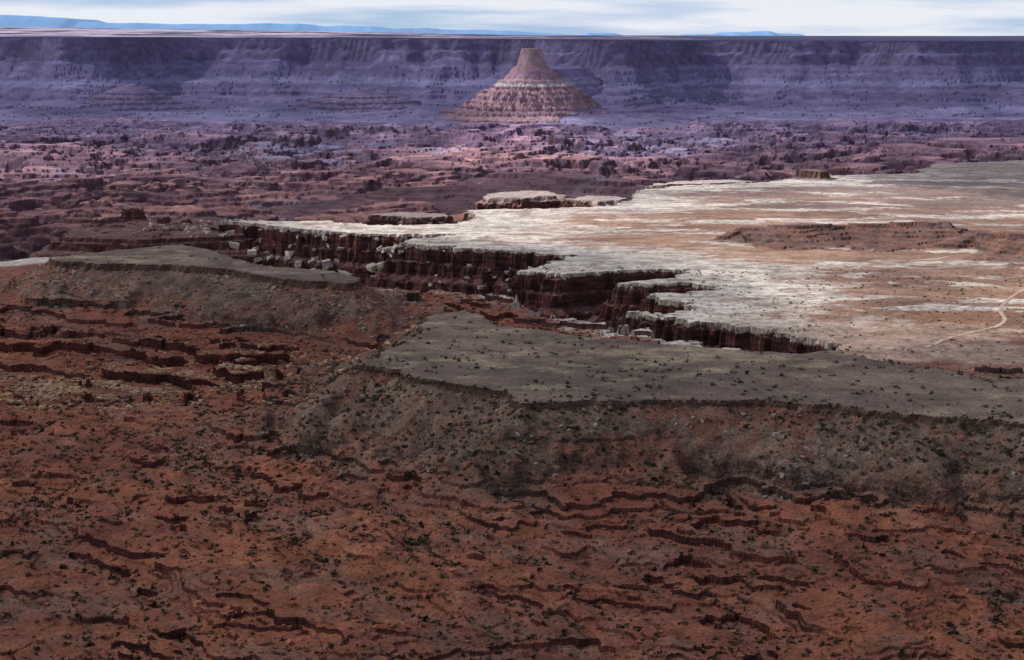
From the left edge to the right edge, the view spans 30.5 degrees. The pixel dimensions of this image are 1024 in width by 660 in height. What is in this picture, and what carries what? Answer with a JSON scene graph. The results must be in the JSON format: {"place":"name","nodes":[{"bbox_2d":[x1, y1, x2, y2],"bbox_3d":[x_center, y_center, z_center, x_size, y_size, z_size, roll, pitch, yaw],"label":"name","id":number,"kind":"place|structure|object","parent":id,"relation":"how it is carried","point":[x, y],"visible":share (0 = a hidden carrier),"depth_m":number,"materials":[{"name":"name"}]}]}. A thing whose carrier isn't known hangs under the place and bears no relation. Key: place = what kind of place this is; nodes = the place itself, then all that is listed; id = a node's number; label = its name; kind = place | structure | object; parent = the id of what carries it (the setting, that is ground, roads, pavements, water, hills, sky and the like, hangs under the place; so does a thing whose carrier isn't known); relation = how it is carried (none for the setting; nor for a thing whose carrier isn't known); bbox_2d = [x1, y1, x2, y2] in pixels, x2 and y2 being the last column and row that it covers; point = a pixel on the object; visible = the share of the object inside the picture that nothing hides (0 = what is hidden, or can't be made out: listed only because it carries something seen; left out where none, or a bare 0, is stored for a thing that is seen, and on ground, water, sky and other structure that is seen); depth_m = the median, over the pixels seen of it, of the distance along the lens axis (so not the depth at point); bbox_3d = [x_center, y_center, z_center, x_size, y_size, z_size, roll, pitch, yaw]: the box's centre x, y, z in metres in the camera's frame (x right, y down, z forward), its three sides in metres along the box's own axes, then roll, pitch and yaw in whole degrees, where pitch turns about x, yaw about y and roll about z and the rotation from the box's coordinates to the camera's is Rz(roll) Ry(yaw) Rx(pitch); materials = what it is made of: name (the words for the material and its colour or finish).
{"place":"outdoors","nodes":[
{"label":"outdoors","id":0,"kind":"place"},
{"bbox_2d":[85,85,199,110],"bbox_3d":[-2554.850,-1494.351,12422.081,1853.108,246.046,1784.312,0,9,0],"label":"butte","id":1,"kind":"object","parent":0,"point":[126,98],"visible":0.45,"depth_m":12236.95,"materials":[{"name":"purple stone"}]},
{"bbox_2d":[288,89,420,112],"bbox_3d":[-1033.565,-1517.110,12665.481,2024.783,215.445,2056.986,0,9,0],"label":"butte","id":2,"kind":"object","parent":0,"point":[360,100],"visible":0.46,"depth_m":12343.94,"materials":[{"name":"purple stone"}]},
{"bbox_2d":[0,15,804,35],"bbox_3d":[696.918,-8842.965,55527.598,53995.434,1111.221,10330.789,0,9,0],"label":"distant mountains","id":3,"kind":"structure","parent":0,"point":[27,21],"depth_m":53876.21,"materials":[{"name":"blue stone"}]},
{"bbox_2d":[29,180,866,353],"bbox_3d":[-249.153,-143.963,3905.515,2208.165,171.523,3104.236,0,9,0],"label":"canyon","id":4,"kind":"structure","parent":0,"point":[603,296],"depth_m":3603.22,"materials":[{"name":"brown stone"}]},
{"bbox_2d":[91,217,106,223],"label":"rock tower","id":5,"kind":"structure","parent":4,"relation":"on","point":[97,220],"depth_m":4253.49,"materials":[{"name":"stone"}]},
{"bbox_2d":[118,204,147,221],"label":"rock tower","id":6,"kind":"structure","parent":4,"relation":"on","point":[132,213],"depth_m":4342.23,"materials":[{"name":"brown stone"}]},
{"bbox_2d":[156,214,170,223],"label":"rock tower","id":7,"kind":"structure","parent":4,"relation":"on","point":[162,219],"depth_m":4250.24,"materials":[{"name":"stone"}]},
{"bbox_2d":[180,217,191,224],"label":"rock tower","id":8,"kind":"structure","parent":4,"relation":"on","point":[186,220],"depth_m":4235.04,"materials":[{"name":"brown stone"}]},
{"bbox_2d":[131,218,532,290],"bbox_3d":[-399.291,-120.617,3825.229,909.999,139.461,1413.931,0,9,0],"label":"sandstone boulders","id":9,"kind":"object","parent":4,"relation":"on","point":[327,264],"visible":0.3,"depth_m":3888.13,"materials":[{"name":"beige stone"}]},
{"bbox_2d":[0,295,1023,659],"bbox_3d":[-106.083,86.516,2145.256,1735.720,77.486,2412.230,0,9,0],"label":"ground","id":10,"kind":"structure","parent":0,"point":[224,601],"depth_m":1504.81,"materials":[{"name":"red soil"}]},
{"bbox_2d":[0,244,446,342],"bbox_3d":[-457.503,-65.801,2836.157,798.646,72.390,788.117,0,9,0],"label":"grassy mesa","id":11,"kind":"structure","parent":10,"relation":"on","point":[170,262],"depth_m":2726.84,"materials":[{"name":"grey stone"}]},
{"bbox_2d":[0,244,1023,659],"bbox_3d":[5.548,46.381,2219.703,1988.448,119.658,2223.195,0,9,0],"label":"desert shrubs","id":12,"kind":"object","parent":10,"relation":"on","point":[524,578],"visible":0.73,"depth_m":1643.80,"materials":[{"name":"green plant"}]},
{"bbox_2d":[0,261,1023,659],"bbox_3d":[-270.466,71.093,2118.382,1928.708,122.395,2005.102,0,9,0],"label":"talus boulders","id":13,"kind":"object","parent":10,"relation":"on","point":[54,389],"visible":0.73,"depth_m":1814.90,"materials":[{"name":"brown stone"}]},
{"bbox_2d":[230,310,1023,527],"bbox_3d":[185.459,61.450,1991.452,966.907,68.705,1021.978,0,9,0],"label":"grassy mesa","id":14,"kind":"structure","parent":10,"relation":"on","point":[512,373],"depth_m":1746.00,"materials":[{"name":"grey stone"}]},
{"bbox_2d":[0,115,1023,261],"bbox_3d":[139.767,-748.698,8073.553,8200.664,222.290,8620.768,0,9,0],"label":"badlands","id":15,"kind":"structure","parent":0,"point":[57,181],"depth_m":7459.22,"materials":[{"name":"stone"}]},
{"bbox_2d":[0,27,1023,134],"bbox_3d":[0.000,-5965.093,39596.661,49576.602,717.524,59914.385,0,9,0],"label":"escarpment","id":16,"kind":"structure","parent":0,"point":[48,75],"depth_m":13354.72,"materials":[{"name":"purple stone"}]},
{"bbox_2d":[0,160,1023,378],"bbox_3d":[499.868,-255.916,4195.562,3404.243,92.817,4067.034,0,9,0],"label":"sandstone plateau","id":17,"kind":"structure","parent":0,"point":[964,221],"depth_m":3526.80,"materials":[{"name":"stone"}]},
{"bbox_2d":[0,0,1023,35],"label":"sky","id":18,"kind":"structure","parent":0,"point":[569,17],"materials":[{"name":"white"}]},
{"bbox_2d":[434,48,608,126],"bbox_3d":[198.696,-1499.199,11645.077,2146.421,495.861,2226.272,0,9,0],"label":"butte","id":19,"kind":"object","parent":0,"point":[530,88],"visible":0.65,"depth_m":11390.92,"materials":[{"name":"brown stone"}]},
{"bbox_2d":[925,289,1023,346],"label":"dirt road","id":20,"kind":"structure","parent":0,"point":[1004,320],"depth_m":2653.49,"materials":[{"name":"soil"}]}
]}

